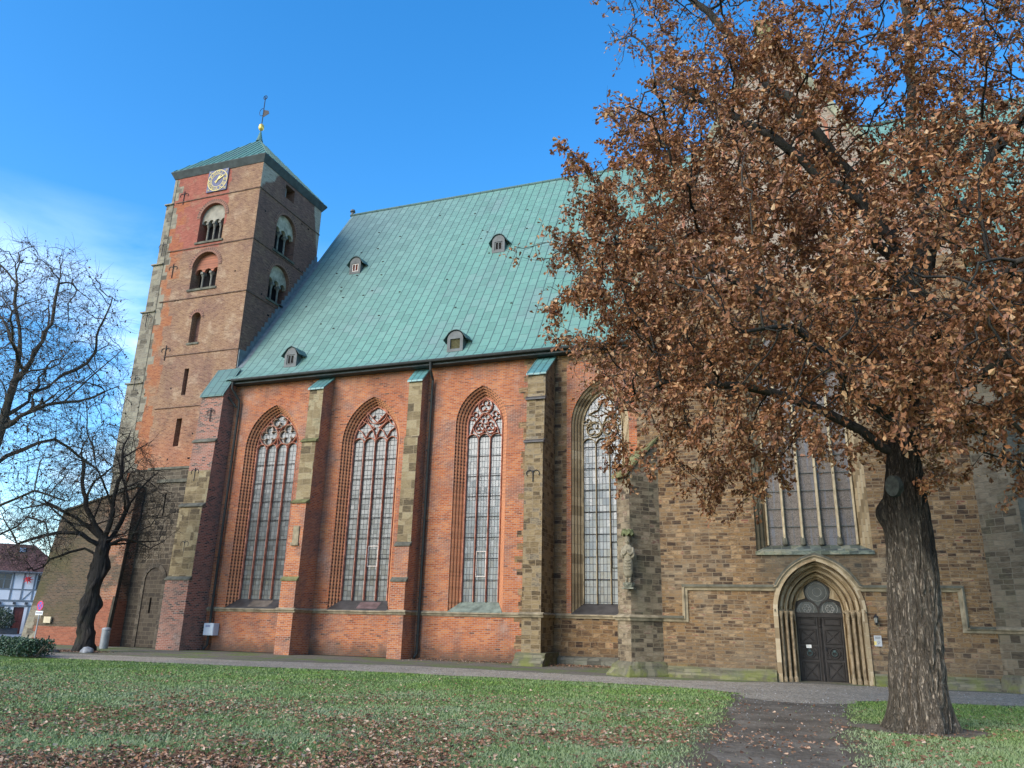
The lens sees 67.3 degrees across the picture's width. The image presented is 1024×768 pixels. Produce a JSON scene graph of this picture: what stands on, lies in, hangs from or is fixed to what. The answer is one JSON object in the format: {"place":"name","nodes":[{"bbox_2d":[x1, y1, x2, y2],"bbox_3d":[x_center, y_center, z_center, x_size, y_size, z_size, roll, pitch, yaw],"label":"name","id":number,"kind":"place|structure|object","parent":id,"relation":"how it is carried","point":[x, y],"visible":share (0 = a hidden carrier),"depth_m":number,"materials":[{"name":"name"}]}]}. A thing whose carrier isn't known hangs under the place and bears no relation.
{"place":"outdoors","nodes":[
{"label":"outdoors","id":0,"kind":"place"},
{"bbox_2d":[0,634,21,636],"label":"road","id":1,"kind":"structure","parent":0,"point":[13,635],"depth_m":54.46,"materials":[{"name":"grey asphalt"}]},
{"bbox_2d":[0,607,17,633],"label":"planter","id":2,"kind":"object","parent":1,"relation":"on","point":[4,627],"visible":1,"depth_m":56.75,"materials":[{"name":"green plant"}]},
{"bbox_2d":[0,655,1023,767],"bbox_3d":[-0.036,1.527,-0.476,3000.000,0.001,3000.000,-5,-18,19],"label":"ground","id":3,"kind":"structure","parent":0,"point":[714,761],"depth_m":13.41,"materials":[{"name":"green plant"}]},
{"bbox_2d":[0,543,47,633],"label":"half timbered house","id":4,"kind":"structure","parent":3,"relation":"on","point":[17,593],"depth_m":59.17,"materials":[{"name":"white paint"}]},
{"bbox_2d":[0,573,12,587],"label":"window","id":5,"kind":"structure","parent":4,"relation":"in","point":[5,581],"depth_m":58.97,"materials":[{"name":"grey glass"}]},
{"bbox_2d":[10,607,23,633],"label":"door","id":6,"kind":"structure","parent":4,"relation":"in","point":[18,611],"depth_m":58.76,"materials":[{"name":"brown wood"}]},
{"bbox_2d":[35,575,41,588],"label":"window","id":7,"kind":"structure","parent":4,"relation":"in","point":[38,579],"depth_m":59.98,"materials":[{"name":"grey glass"}]},
{"bbox_2d":[0,635,56,657],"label":"hedge","id":8,"kind":"object","parent":3,"relation":"on","point":[16,646],"visible":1,"depth_m":28.55,"materials":[{"name":"green plant"}]},
{"bbox_2d":[0,223,145,574],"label":"bare tree","id":9,"kind":"object","parent":3,"relation":"on","point":[6,421],"visible":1,"depth_m":24.57,"materials":[{"name":"brown plant"}]},
{"bbox_2d":[21,95,327,647],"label":"church tower","id":10,"kind":"structure","parent":3,"relation":"on","point":[238,249],"depth_m":45.36,"materials":[{"name":"brown brick"}]},
{"bbox_2d":[43,617,51,622],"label":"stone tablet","id":11,"kind":"object","parent":10,"relation":"attached to","point":[47,619],"visible":1,"depth_m":41.32,"materials":[{"name":"beige stone"}]},
{"bbox_2d":[186,309,203,344],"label":"window","id":12,"kind":"structure","parent":10,"relation":"in","point":[200,311],"depth_m":45.59,"materials":[{"name":"brick"}]},
{"bbox_2d":[186,247,221,291],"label":"window","id":13,"kind":"structure","parent":10,"relation":"in","point":[211,261],"depth_m":46.70,"materials":[{"name":"brick"}]},
{"bbox_2d":[194,199,228,244],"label":"window","id":14,"kind":"structure","parent":10,"relation":"in","point":[215,215],"depth_m":47.63,"materials":[{"name":"brick"}]},
{"bbox_2d":[265,261,291,307],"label":"window","id":15,"kind":"structure","parent":10,"relation":"in","point":[277,276],"depth_m":47.96,"materials":[{"name":"brick"}]},
{"bbox_2d":[272,211,297,264],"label":"window","id":16,"kind":"structure","parent":10,"relation":"in","point":[283,225],"depth_m":49.07,"materials":[{"name":"brick"}]},
{"bbox_2d":[0,649,1023,767],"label":"fallen leaves","id":17,"kind":"object","parent":3,"relation":"on","point":[233,761],"visible":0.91,"depth_m":10.99,"materials":[{"name":"brown plant"}]},
{"bbox_2d":[155,96,1023,666],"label":"church nave","id":18,"kind":"structure","parent":3,"relation":"on","point":[397,444],"depth_m":38.00,"materials":[{"name":"green metal"}]},
{"bbox_2d":[203,617,218,634],"bbox_3d":[-15.000,12.055,38.372,0.600,0.919,0.412,-5,-18,19],"label":"utility box","id":19,"kind":"object","parent":18,"relation":"attached to","point":[211,628],"visible":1,"depth_m":38.17,"materials":[{"name":"grey paint"}]},
{"bbox_2d":[203,623,213,634],"bbox_3d":[-15.067,12.163,38.153,0.550,0.530,0.023,-5,-18,19],"label":"cabinet door","id":20,"kind":"structure","parent":19,"relation":"in","point":[207,630],"depth_m":38.13,"materials":[{"name":"white metal"}]},
{"bbox_2d":[224,405,297,608],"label":"window","id":21,"kind":"structure","parent":18,"relation":"in","point":[257,565],"depth_m":40.11,"materials":[{"name":"glass"}]},
{"bbox_2d":[327,397,399,610],"bbox_3d":[-7.076,5.739,37.953,3.280,10.505,0.650,-5,-18,19],"label":"window","id":22,"kind":"structure","parent":18,"relation":"in","point":[366,496],"depth_m":38.12,"materials":[{"name":"glass"}]},
{"bbox_2d":[447,386,506,612],"bbox_3d":[-1.459,5.212,36.001,2.640,10.603,0.650,-5,-18,19],"label":"window","id":23,"kind":"structure","parent":18,"relation":"in","point":[479,480],"depth_m":36.13,"materials":[{"name":"glass"}]},
{"bbox_2d":[571,380,628,614],"bbox_3d":[3.977,4.834,34.070,2.660,10.420,0.650,-5,-18,19],"label":"window","id":24,"kind":"structure","parent":18,"relation":"in","point":[594,581],"depth_m":34.22,"materials":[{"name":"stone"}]},
{"bbox_2d":[606,18,1023,693],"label":"church transept","id":25,"kind":"structure","parent":3,"relation":"on","point":[778,588],"depth_m":25.95,"materials":[{"name":"brick"}]},
{"bbox_2d":[620,528,635,588],"bbox_3d":[4.018,6.043,26.617,0.518,2.040,0.430,-5,-18,19],"label":"statue","id":26,"kind":"object","parent":25,"relation":"attached to","point":[627,554],"visible":1,"depth_m":26.48,"materials":[{"name":"stone"}]},
{"bbox_2d":[744,295,874,554],"bbox_3d":[10.267,1.247,27.305,3.700,9.486,0.760,-5,-18,19],"label":"window","id":27,"kind":"structure","parent":25,"relation":"in","point":[823,514],"depth_m":26.68,"materials":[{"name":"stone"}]},
{"bbox_2d":[795,613,848,682],"bbox_3d":[10.346,8.833,25.677,1.530,2.280,0.197,-5,-18,19],"label":"door","id":28,"kind":"structure","parent":25,"relation":"in","point":[826,661],"depth_m":25.66,"materials":[{"name":"brown wood"}]},
{"bbox_2d":[873,614,878,625],"bbox_3d":[11.541,7.484,24.393,0.170,0.341,0.234,-5,-18,19],"label":"wall lantern","id":29,"kind":"object","parent":25,"relation":"attached to","point":[875,617],"depth_m":24.33,"materials":[{"name":"white glass"}]},
{"bbox_2d":[874,635,881,645],"bbox_3d":[11.544,8.108,24.267,0.226,0.324,0.035,-5,-18,19],"label":"wall plaque","id":30,"kind":"object","parent":25,"relation":"attached to","point":[877,640],"depth_m":24.26,"materials":[{"name":"white paper"}]},
{"bbox_2d":[850,723,990,737],"bbox_3d":[7.006,5.945,13.195,2.223,0.001,1.415,-5,-18,19],"label":"tree pit","id":31,"kind":"object","parent":3,"relation":"on","point":[970,733],"visible":0.47,"depth_m":13.10,"materials":[{"name":"brown soil"}]},
{"bbox_2d":[499,0,1023,736],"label":"oak tree","id":32,"kind":"object","parent":31,"relation":"on","point":[913,346],"visible":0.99,"depth_m":14.03,"materials":[{"name":"brown plant"}]},
{"bbox_2d":[0,653,1023,705],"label":"gravel path","id":33,"kind":"structure","parent":0,"point":[846,695],"depth_m":23.42,"materials":[{"name":"grey gravel"}]},
{"bbox_2d":[238,665,1023,767],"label":"pebbles","id":34,"kind":"object","parent":33,"relation":"on","point":[734,694],"visible":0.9,"depth_m":20.55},
{"bbox_2d":[0,0,1023,555],"label":"sky","id":35,"kind":"structure","parent":0,"point":[372,105],"materials":[{"name":"blue"}]},
{"bbox_2d":[40,644,1017,693],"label":"verge","id":36,"kind":"structure","parent":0,"point":[248,656],"depth_m":31.35,"materials":[{"name":"soil"}]},
{"bbox_2d":[34,601,43,637],"bbox_3d":[-23.842,12.023,38.587,0.471,2.230,0.125,-3,-18,14],"label":"traffic sign","id":37,"kind":"object","parent":36,"relation":"on","point":[40,604],"visible":0.9,"depth_m":38.73,"materials":[{"name":"metal"}]},
{"bbox_2d":[79,647,93,652],"bbox_3d":[-18.120,11.339,32.763,0.566,0.289,0.526,6,-18,-16],"label":"boulder","id":38,"kind":"object","parent":36,"relation":"on","point":[86,649],"visible":0.71,"depth_m":32.61,"materials":[{"name":"grey stone"}]},
{"bbox_2d":[0,406,187,651],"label":"lime tree","id":39,"kind":"object","parent":36,"relation":"on","point":[90,603],"visible":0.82,"depth_m":34.90,"materials":[{"name":"black plant"}]},
{"bbox_2d":[99,627,110,648],"bbox_3d":[-19.677,12.284,37.192,0.417,0.990,0.417,6,-18,-16],"label":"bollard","id":40,"kind":"object","parent":36,"relation":"on","point":[105,638],"visible":1,"depth_m":37.06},
{"bbox_2d":[706,694,852,767],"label":"dirt path","id":41,"kind":"structure","parent":0,"point":[756,753],"depth_m":12.23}
]}

